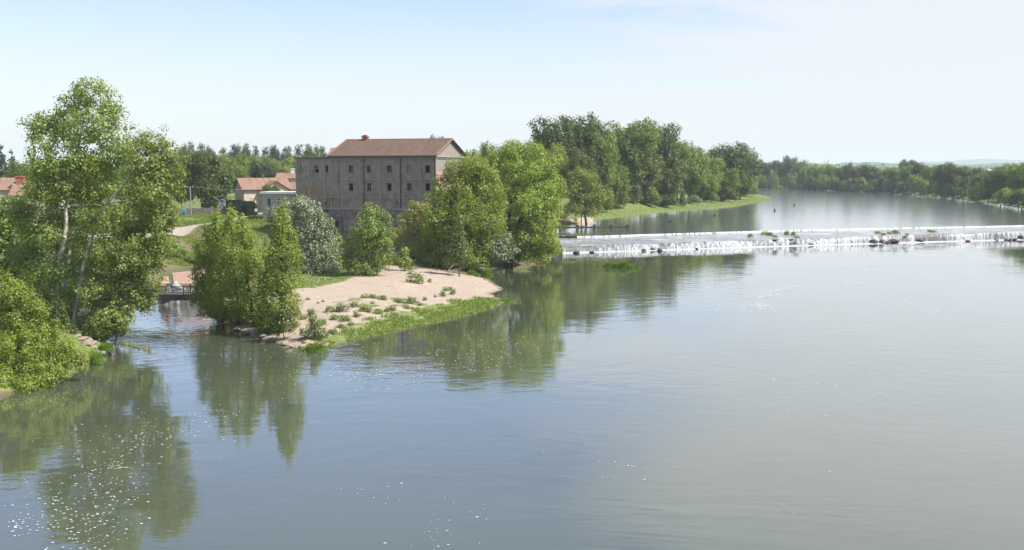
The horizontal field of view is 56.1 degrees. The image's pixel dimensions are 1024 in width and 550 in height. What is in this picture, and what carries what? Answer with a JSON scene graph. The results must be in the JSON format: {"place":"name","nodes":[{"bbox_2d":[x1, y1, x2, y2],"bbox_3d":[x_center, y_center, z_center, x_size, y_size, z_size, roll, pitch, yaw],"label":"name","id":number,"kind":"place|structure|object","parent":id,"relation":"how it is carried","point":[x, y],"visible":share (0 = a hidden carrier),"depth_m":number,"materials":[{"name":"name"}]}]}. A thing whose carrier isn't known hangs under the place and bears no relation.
{"place":"outdoors","nodes":[
{"label":"outdoors","id":0,"kind":"place"},
{"bbox_2d":[292,270,354,287],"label":"meadow grass","id":1,"kind":"structure","parent":0,"point":[323,273],"depth_m":119.29,"materials":[{"name":"green plant"}]},
{"bbox_2d":[0,240,1023,549],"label":"river","id":2,"kind":"structure","parent":0,"point":[864,404],"depth_m":57.32,"materials":[{"name":"liquid"}]},
{"bbox_2d":[158,283,199,304],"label":"sluice rapids","id":3,"kind":"structure","parent":2,"relation":"in","point":[173,302],"depth_m":106.37,"materials":[{"name":"liquid"}]},
{"bbox_2d":[4,242,1014,549],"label":"foam flecks","id":4,"kind":"object","parent":2,"relation":"on","point":[474,370],"visible":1,"depth_m":80.72,"materials":[{"name":"liquid"}]},
{"bbox_2d":[556,225,1023,252],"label":"weir","id":5,"kind":"object","parent":2,"relation":"in","point":[682,240],"visible":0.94,"depth_m":191.38,"materials":[{"name":"liquid"}]},
{"bbox_2d":[562,239,1021,253],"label":"foot foam","id":6,"kind":"object","parent":2,"relation":"on","point":[780,246],"visible":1,"depth_m":185.37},
{"bbox_2d":[0,177,1023,397],"bbox_3d":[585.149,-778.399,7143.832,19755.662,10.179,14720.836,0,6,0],"label":"ground","id":7,"kind":"structure","parent":0,"point":[350,289],"depth_m":115.65,"materials":[{"name":"sand"}]},
{"bbox_2d":[0,144,8,177],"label":"conifer tree","id":8,"kind":"object","parent":7,"relation":"on","point":[2,164],"visible":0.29,"depth_m":220.36,"materials":[{"name":"green plant"}]},
{"bbox_2d":[0,178,14,209],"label":"village house","id":9,"kind":"structure","parent":7,"relation":"on","point":[6,184],"depth_m":151.35,"materials":[{"name":"tile"}]},
{"bbox_2d":[6,159,35,181],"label":"broadleaf tree","id":10,"kind":"object","parent":7,"relation":"on","point":[13,172],"visible":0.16,"depth_m":172.97,"materials":[{"name":"green plant"}]},
{"bbox_2d":[0,192,53,287],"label":"broadleaf tree","id":11,"kind":"object","parent":7,"relation":"on","point":[6,228],"visible":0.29,"depth_m":102.81,"materials":[{"name":"green plant"}]},
{"bbox_2d":[8,176,69,230],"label":"village house","id":12,"kind":"structure","parent":7,"relation":"on","point":[15,187],"depth_m":149.69,"materials":[{"name":"paint"}]},
{"bbox_2d":[0,269,90,394],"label":"bush","id":13,"kind":"object","parent":7,"relation":"on","point":[18,346],"visible":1,"depth_m":67.78,"materials":[{"name":"green plant"}]},
{"bbox_2d":[42,297,80,334],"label":"shrub","id":14,"kind":"object","parent":7,"relation":"on","point":[59,314],"visible":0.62,"depth_m":80.54,"materials":[{"name":"green plant"}]},
{"bbox_2d":[2,75,148,312],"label":"plane tree","id":15,"kind":"object","parent":7,"relation":"on","point":[51,231],"visible":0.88,"depth_m":85.92,"materials":[{"name":"green plant"}]},
{"bbox_2d":[87,349,103,364],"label":"grass clump","id":16,"kind":"object","parent":7,"relation":"on","point":[96,357],"visible":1,"depth_m":73.99,"materials":[{"name":"green plant"}]},
{"bbox_2d":[81,307,136,343],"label":"shrub","id":17,"kind":"object","parent":7,"relation":"on","point":[107,323],"visible":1,"depth_m":82.27,"materials":[{"name":"green plant"}]},
{"bbox_2d":[71,125,191,327],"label":"plane tree","id":18,"kind":"object","parent":7,"relation":"on","point":[143,263],"visible":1,"depth_m":83.19,"materials":[{"name":"green plant"}]},
{"bbox_2d":[113,165,152,204],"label":"broadleaf tree","id":19,"kind":"object","parent":7,"relation":"on","point":[139,185],"visible":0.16,"depth_m":226.22,"materials":[{"name":"green plant"}]},
{"bbox_2d":[100,284,235,308],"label":"footbridge","id":20,"kind":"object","parent":7,"relation":"on","point":[173,296],"visible":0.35,"depth_m":96.85,"materials":[{"name":"wood"}]},
{"bbox_2d":[172,268,210,287],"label":"sluice pier","id":21,"kind":"structure","parent":7,"relation":"on","point":[180,277],"depth_m":110.53,"materials":[{"name":"paint"}]},
{"bbox_2d":[110,213,277,266],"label":"embankment grass","id":22,"kind":"structure","parent":7,"relation":"on","point":[201,217],"depth_m":168.57,"materials":[{"name":"green plant"}]},
{"bbox_2d":[175,208,217,214],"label":"stone wall","id":23,"kind":"structure","parent":7,"relation":"on","point":[201,210],"depth_m":189.48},
{"bbox_2d":[176,150,233,203],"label":"horse chestnut tree","id":24,"kind":"object","parent":7,"relation":"on","point":[202,170],"visible":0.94,"depth_m":194.99,"materials":[{"name":"green plant"}]},
{"bbox_2d":[185,206,228,322],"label":"poplar tree","id":25,"kind":"object","parent":7,"relation":"on","point":[213,231],"visible":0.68,"depth_m":93.12,"materials":[{"name":"green plant"}]},
{"bbox_2d":[203,202,255,323],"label":"poplar tree","id":26,"kind":"object","parent":7,"relation":"on","point":[227,290],"visible":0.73,"depth_m":90.85,"materials":[{"name":"green plant"}]},
{"bbox_2d":[226,199,246,214],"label":"hedge","id":27,"kind":"object","parent":7,"relation":"on","point":[239,206],"visible":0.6,"depth_m":185.47,"materials":[{"name":"green plant"}]},
{"bbox_2d":[226,152,249,192],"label":"broadleaf tree","id":28,"kind":"object","parent":7,"relation":"on","point":[241,161],"visible":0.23,"depth_m":311.87,"materials":[{"name":"green plant"}]},
{"bbox_2d":[228,162,250,192],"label":"broadleaf tree","id":29,"kind":"object","parent":7,"relation":"on","point":[238,172],"visible":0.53,"depth_m":284.75,"materials":[{"name":"green plant"}]},
{"bbox_2d":[227,212,269,326],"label":"poplar tree","id":30,"kind":"object","parent":7,"relation":"on","point":[247,269],"visible":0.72,"depth_m":88.98,"materials":[{"name":"green plant"}]},
{"bbox_2d":[246,201,257,215],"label":"hedge","id":31,"kind":"object","parent":7,"relation":"on","point":[251,206],"visible":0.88,"depth_m":183.92,"materials":[{"name":"green plant"}]},
{"bbox_2d":[232,178,292,210],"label":"village house","id":32,"kind":"structure","parent":7,"relation":"on","point":[250,193],"depth_m":201.45,"materials":[{"name":"tile"}]},
{"bbox_2d":[248,160,279,177],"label":"broadleaf tree","id":33,"kind":"object","parent":7,"relation":"on","point":[258,170],"visible":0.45,"depth_m":281.37,"materials":[{"name":"green plant"}]},
{"bbox_2d":[250,197,305,334],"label":"poplar tree","id":34,"kind":"object","parent":7,"relation":"on","point":[280,286],"visible":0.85,"depth_m":85.40,"materials":[{"name":"green plant"}]},
{"bbox_2d":[260,191,295,219],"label":"annex","id":35,"kind":"object","parent":7,"relation":"on","point":[270,198],"visible":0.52,"depth_m":177.17,"materials":[{"name":"paint"}]},
{"bbox_2d":[268,300,302,339],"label":"shrub","id":36,"kind":"object","parent":7,"relation":"on","point":[282,315],"visible":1,"depth_m":83.05,"materials":[{"name":"green plant"}]},
{"bbox_2d":[275,168,295,181],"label":"village house","id":37,"kind":"structure","parent":7,"relation":"on","point":[291,176],"depth_m":240.28,"materials":[{"name":"tile"}]},
{"bbox_2d":[261,191,344,273],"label":"willow tree","id":38,"kind":"object","parent":7,"relation":"on","point":[317,260],"visible":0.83,"depth_m":124.87,"materials":[{"name":"plant"}]},
{"bbox_2d":[302,143,321,156],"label":"poplar tree","id":39,"kind":"object","parent":7,"relation":"on","point":[308,153],"visible":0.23,"depth_m":387.54,"materials":[{"name":"green plant"}]},
{"bbox_2d":[299,342,325,352],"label":"grass clump","id":40,"kind":"object","parent":7,"relation":"on","point":[312,347],"visible":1,"depth_m":79.14,"materials":[{"name":"green plant"}]},
{"bbox_2d":[299,310,329,340],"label":"shrub","id":41,"kind":"object","parent":7,"relation":"on","point":[316,333],"visible":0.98,"depth_m":82.28,"materials":[{"name":"green plant"}]},
{"bbox_2d":[339,202,397,276],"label":"poplar tree","id":42,"kind":"object","parent":7,"relation":"on","point":[375,234],"visible":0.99,"depth_m":120.89,"materials":[{"name":"green plant"}]},
{"bbox_2d":[241,260,498,341],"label":"loose stones","id":43,"kind":"object","parent":7,"relation":"on","point":[386,294],"visible":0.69,"depth_m":110.57,"materials":[{"name":"stone"}]},
{"bbox_2d":[294,135,467,256],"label":"old mill","id":44,"kind":"object","parent":7,"relation":"on","point":[343,182],"visible":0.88,"depth_m":163.78,"materials":[{"name":"paint"}]},
{"bbox_2d":[309,296,501,347],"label":"shore grass","id":45,"kind":"structure","parent":7,"relation":"on","point":[485,304],"depth_m":94.79,"materials":[{"name":"green plant"}]},
{"bbox_2d":[392,246,418,271],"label":"bush","id":46,"kind":"object","parent":7,"relation":"on","point":[401,260],"visible":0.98,"depth_m":128.94,"materials":[{"name":"green plant"}]},
{"bbox_2d":[388,199,431,258],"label":"acacia tree","id":47,"kind":"object","parent":7,"relation":"on","point":[419,213],"visible":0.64,"depth_m":141.44,"materials":[{"name":"green plant"}]},
{"bbox_2d":[408,151,509,270],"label":"poplar tree","id":48,"kind":"object","parent":7,"relation":"on","point":[435,226],"visible":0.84,"depth_m":135.01,"materials":[{"name":"green plant"}]},
{"bbox_2d":[445,213,473,276],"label":"poplar tree","id":49,"kind":"object","parent":7,"relation":"on","point":[457,254],"visible":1,"depth_m":127.18,"materials":[{"name":"green plant"}]},
{"bbox_2d":[465,142,494,207],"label":"broadleaf tree","id":50,"kind":"object","parent":7,"relation":"on","point":[485,151],"visible":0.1,"depth_m":202.10,"materials":[{"name":"green plant"}]},
{"bbox_2d":[484,230,520,274],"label":"willow bush","id":51,"kind":"object","parent":7,"relation":"on","point":[502,252],"visible":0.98,"depth_m":135.39,"materials":[{"name":"plant"}]},
{"bbox_2d":[0,160,1019,172],"bbox_3d":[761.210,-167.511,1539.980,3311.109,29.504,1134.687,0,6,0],"label":"distant wood","id":52,"kind":"object","parent":7,"relation":"on","point":[884,167],"visible":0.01,"depth_m":1224.18,"materials":[{"name":"green plant"}]},
{"bbox_2d":[483,139,566,267],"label":"poplar tree","id":53,"kind":"object","parent":7,"relation":"on","point":[543,237],"visible":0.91,"depth_m":144.37,"materials":[{"name":"green plant"}]},
{"bbox_2d":[530,142,570,212],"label":"broadleaf tree","id":54,"kind":"object","parent":7,"relation":"on","point":[556,152],"visible":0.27,"depth_m":228.82,"materials":[{"name":"green plant"}]},
{"bbox_2d":[526,114,583,210],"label":"broadleaf tree","id":55,"kind":"object","parent":7,"relation":"on","point":[547,137],"visible":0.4,"depth_m":255.76,"materials":[{"name":"green plant"}]},
{"bbox_2d":[565,144,598,222],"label":"broadleaf tree","id":56,"kind":"object","parent":7,"relation":"on","point":[584,163],"visible":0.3,"depth_m":226.97,"materials":[{"name":"green plant"}]},
{"bbox_2d":[561,165,607,224],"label":"broadleaf tree","id":57,"kind":"object","parent":7,"relation":"on","point":[594,198],"visible":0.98,"depth_m":220.42,"materials":[{"name":"green plant"}]},
{"bbox_2d":[556,111,613,174],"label":"broadleaf tree","id":58,"kind":"object","parent":7,"relation":"on","point":[589,128],"visible":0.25,"depth_m":259.73,"materials":[{"name":"green plant"}]},
{"bbox_2d":[555,224,629,230],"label":"timber boom","id":59,"kind":"object","parent":7,"relation":"on","point":[611,226],"visible":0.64,"depth_m":199.88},
{"bbox_2d":[583,129,620,210],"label":"broadleaf tree","id":60,"kind":"object","parent":7,"relation":"on","point":[605,167],"visible":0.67,"depth_m":258.44,"materials":[{"name":"green plant"}]},
{"bbox_2d":[601,187,615,211],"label":"bush","id":61,"kind":"object","parent":7,"relation":"on","point":[608,205],"visible":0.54,"depth_m":266.87,"materials":[{"name":"green plant"}]},
{"bbox_2d":[607,163,631,209],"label":"broadleaf tree","id":62,"kind":"object","parent":7,"relation":"on","point":[621,176],"visible":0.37,"depth_m":272.88,"materials":[{"name":"green plant"}]},
{"bbox_2d":[604,116,662,184],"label":"broadleaf tree","id":63,"kind":"object","parent":7,"relation":"on","point":[639,141],"visible":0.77,"depth_m":289.00,"materials":[{"name":"green plant"}]},
{"bbox_2d":[627,182,642,203],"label":"bush","id":64,"kind":"object","parent":7,"relation":"on","point":[636,191],"visible":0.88,"depth_m":291.05,"materials":[{"name":"green plant"}]},
{"bbox_2d":[627,154,666,202],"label":"broadleaf tree","id":65,"kind":"object","parent":7,"relation":"on","point":[652,174],"visible":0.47,"depth_m":295.67,"materials":[{"name":"green plant"}]},
{"bbox_2d":[641,188,662,205],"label":"bush","id":66,"kind":"object","parent":7,"relation":"on","point":[653,197],"visible":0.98,"depth_m":297.20,"materials":[{"name":"green plant"}]},
{"bbox_2d":[557,196,768,224],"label":"lawn grass","id":67,"kind":"structure","parent":7,"relation":"on","point":[679,206],"depth_m":309.50,"materials":[{"name":"green plant"}]},
{"bbox_2d":[645,119,681,188],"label":"broadleaf tree","id":68,"kind":"object","parent":7,"relation":"on","point":[668,151],"visible":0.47,"depth_m":305.61,"materials":[{"name":"green plant"}]},
{"bbox_2d":[659,194,679,207],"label":"bush","id":69,"kind":"object","parent":7,"relation":"on","point":[667,201],"visible":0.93,"depth_m":302.50,"materials":[{"name":"green plant"}]},
{"bbox_2d":[653,158,691,205],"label":"broadleaf tree","id":70,"kind":"object","parent":7,"relation":"on","point":[673,184],"visible":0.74,"depth_m":304.77,"materials":[{"name":"green plant"}]},
{"bbox_2d":[676,139,712,197],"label":"broadleaf tree","id":71,"kind":"object","parent":7,"relation":"on","point":[696,159],"visible":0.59,"depth_m":324.89,"materials":[{"name":"green plant"}]},
{"bbox_2d":[686,171,719,198],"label":"broadleaf tree","id":72,"kind":"object","parent":7,"relation":"on","point":[710,181],"visible":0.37,"depth_m":331.08,"materials":[{"name":"green plant"}]},
{"bbox_2d":[701,155,725,192],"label":"broadleaf tree","id":73,"kind":"object","parent":7,"relation":"on","point":[713,168],"visible":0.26,"depth_m":336.16,"materials":[{"name":"green plant"}]},
{"bbox_2d":[711,167,742,201],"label":"broadleaf tree","id":74,"kind":"object","parent":7,"relation":"on","point":[728,182],"visible":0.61,"depth_m":352.29,"materials":[{"name":"green plant"}]},
{"bbox_2d":[702,142,756,200],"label":"broadleaf tree","id":75,"kind":"object","parent":7,"relation":"on","point":[737,160],"visible":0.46,"depth_m":356.88,"materials":[{"name":"green plant"}]},
{"bbox_2d":[732,172,756,199],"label":"broadleaf tree","id":76,"kind":"object","parent":7,"relation":"on","point":[745,185],"visible":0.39,"depth_m":383.26,"materials":[{"name":"green plant"}]},
{"bbox_2d":[731,147,764,198],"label":"broadleaf tree","id":77,"kind":"object","parent":7,"relation":"on","point":[755,170],"visible":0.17,"depth_m":384.46,"materials":[{"name":"green plant"}]},
{"bbox_2d":[771,160,783,180],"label":"broadleaf tree","id":78,"kind":"object","parent":7,"relation":"on","point":[776,167],"visible":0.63,"depth_m":651.69,"materials":[{"name":"green plant"}]},
{"bbox_2d":[772,175,786,188],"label":"bush","id":79,"kind":"object","parent":7,"relation":"on","point":[782,184],"visible":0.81,"depth_m":628.00,"materials":[{"name":"green plant"}]},
{"bbox_2d":[780,155,798,185],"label":"broadleaf tree","id":80,"kind":"object","parent":7,"relation":"on","point":[788,164],"visible":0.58,"depth_m":639.09,"materials":[{"name":"green plant"}]},
{"bbox_2d":[786,172,798,188],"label":"bush","id":81,"kind":"object","parent":7,"relation":"on","point":[791,183],"visible":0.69,"depth_m":614.31,"materials":[{"name":"green plant"}]},
{"bbox_2d":[797,174,818,189],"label":"bush","id":82,"kind":"object","parent":7,"relation":"on","point":[808,184],"visible":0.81,"depth_m":591.62,"materials":[{"name":"green plant"}]},
{"bbox_2d":[814,174,827,189],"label":"bush","id":83,"kind":"object","parent":7,"relation":"on","point":[820,183],"visible":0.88,"depth_m":578.16,"materials":[{"name":"green plant"}]},
{"bbox_2d":[822,165,840,178],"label":"broadleaf tree","id":84,"kind":"object","parent":7,"relation":"on","point":[830,170],"visible":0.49,"depth_m":585.25,"materials":[{"name":"green plant"}]},
{"bbox_2d":[823,176,840,190],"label":"bush","id":85,"kind":"object","parent":7,"relation":"on","point":[833,182],"visible":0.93,"depth_m":566.26,"materials":[{"name":"green plant"}]},
{"bbox_2d":[851,176,869,191],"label":"bush","id":86,"kind":"object","parent":7,"relation":"on","point":[861,184],"visible":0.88,"depth_m":534.40,"materials":[{"name":"green plant"}]},
{"bbox_2d":[858,164,881,181],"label":"broadleaf tree","id":87,"kind":"object","parent":7,"relation":"on","point":[867,173],"visible":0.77,"depth_m":543.69,"materials":[{"name":"green plant"}]},
{"bbox_2d":[873,175,887,191],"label":"bush","id":88,"kind":"object","parent":7,"relation":"on","point":[877,186],"visible":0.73,"depth_m":514.81,"materials":[{"name":"green plant"}]},
{"bbox_2d":[881,179,897,192],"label":"bush","id":89,"kind":"object","parent":7,"relation":"on","point":[889,187],"visible":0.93,"depth_m":505.20,"materials":[{"name":"green plant"}]},
{"bbox_2d":[885,166,902,183],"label":"broadleaf tree","id":90,"kind":"object","parent":7,"relation":"on","point":[894,173],"visible":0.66,"depth_m":519.28,"materials":[{"name":"green plant"}]},
{"bbox_2d":[898,165,912,186],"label":"broadleaf tree","id":91,"kind":"object","parent":7,"relation":"on","point":[905,173],"visible":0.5,"depth_m":500.01,"materials":[{"name":"green plant"}]},
{"bbox_2d":[908,174,921,194],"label":"bush","id":92,"kind":"object","parent":7,"relation":"on","point":[915,182],"visible":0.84,"depth_m":473.69,"materials":[{"name":"green plant"}]},
{"bbox_2d":[910,161,929,184],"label":"broadleaf tree","id":93,"kind":"object","parent":7,"relation":"on","point":[915,169],"visible":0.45,"depth_m":482.34,"materials":[{"name":"green plant"}]},
{"bbox_2d":[920,164,938,183],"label":"broadleaf tree","id":94,"kind":"object","parent":7,"relation":"on","point":[927,174],"visible":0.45,"depth_m":465.71,"materials":[{"name":"green plant"}]},
{"bbox_2d":[931,161,953,184],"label":"broadleaf tree","id":95,"kind":"object","parent":7,"relation":"on","point":[938,175],"visible":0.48,"depth_m":446.13,"materials":[{"name":"green plant"}]},
{"bbox_2d":[943,163,961,187],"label":"broadleaf tree","id":96,"kind":"object","parent":7,"relation":"on","point":[952,171],"visible":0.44,"depth_m":428.48,"materials":[{"name":"green plant"}]},
{"bbox_2d":[951,175,973,199],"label":"bush","id":97,"kind":"object","parent":7,"relation":"on","point":[963,191],"visible":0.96,"depth_m":400.18,"materials":[{"name":"green plant"}]},
{"bbox_2d":[952,165,983,188],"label":"broadleaf tree","id":98,"kind":"object","parent":7,"relation":"on","point":[964,172],"visible":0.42,"depth_m":409.41,"materials":[{"name":"green plant"}]},
{"bbox_2d":[968,170,987,186],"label":"broadleaf tree","id":99,"kind":"object","parent":7,"relation":"on","point":[976,178],"visible":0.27,"depth_m":390.81,"materials":[{"name":"green plant"}]},
{"bbox_2d":[974,180,997,202],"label":"bush","id":100,"kind":"object","parent":7,"relation":"on","point":[984,194],"visible":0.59,"depth_m":366.99,"materials":[{"name":"green plant"}]},
{"bbox_2d":[979,162,1017,197],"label":"broadleaf tree","id":101,"kind":"object","parent":7,"relation":"on","point":[996,176],"visible":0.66,"depth_m":356.03,"materials":[{"name":"green plant"}]},
{"bbox_2d":[989,187,1011,205],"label":"bush","id":102,"kind":"object","parent":7,"relation":"on","point":[1001,193],"visible":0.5,"depth_m":337.25,"materials":[{"name":"green plant"}]},
{"bbox_2d":[1000,188,1023,207],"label":"bush","id":103,"kind":"object","parent":7,"relation":"on","point":[1015,196],"visible":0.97,"depth_m":315.39,"materials":[{"name":"green plant"}]},
{"bbox_2d":[1003,162,1023,204],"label":"broadleaf tree","id":104,"kind":"object","parent":7,"relation":"on","point":[1016,178],"visible":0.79,"depth_m":323.68,"materials":[{"name":"green plant"}]},
{"bbox_2d":[0,162,1023,170],"bbox_3d":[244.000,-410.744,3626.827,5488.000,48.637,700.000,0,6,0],"label":"hills","id":105,"kind":"structure","parent":0,"point":[930,165],"depth_m":3723.49,"materials":[{"name":"plant"}]},
{"bbox_2d":[0,0,1023,166],"label":"sky","id":106,"kind":"structure","parent":0,"point":[817,81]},
{"bbox_2d":[555,188,1023,236],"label":"river","id":107,"kind":"structure","parent":0,"point":[820,209],"depth_m":266.58,"materials":[{"name":"liquid"}]},
{"bbox_2d":[794,159,1023,164],"bbox_3d":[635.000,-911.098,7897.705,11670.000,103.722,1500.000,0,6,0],"label":"hills","id":108,"kind":"structure","parent":0,"point":[975,161],"depth_m":8078.14,"materials":[{"name":"plant"}]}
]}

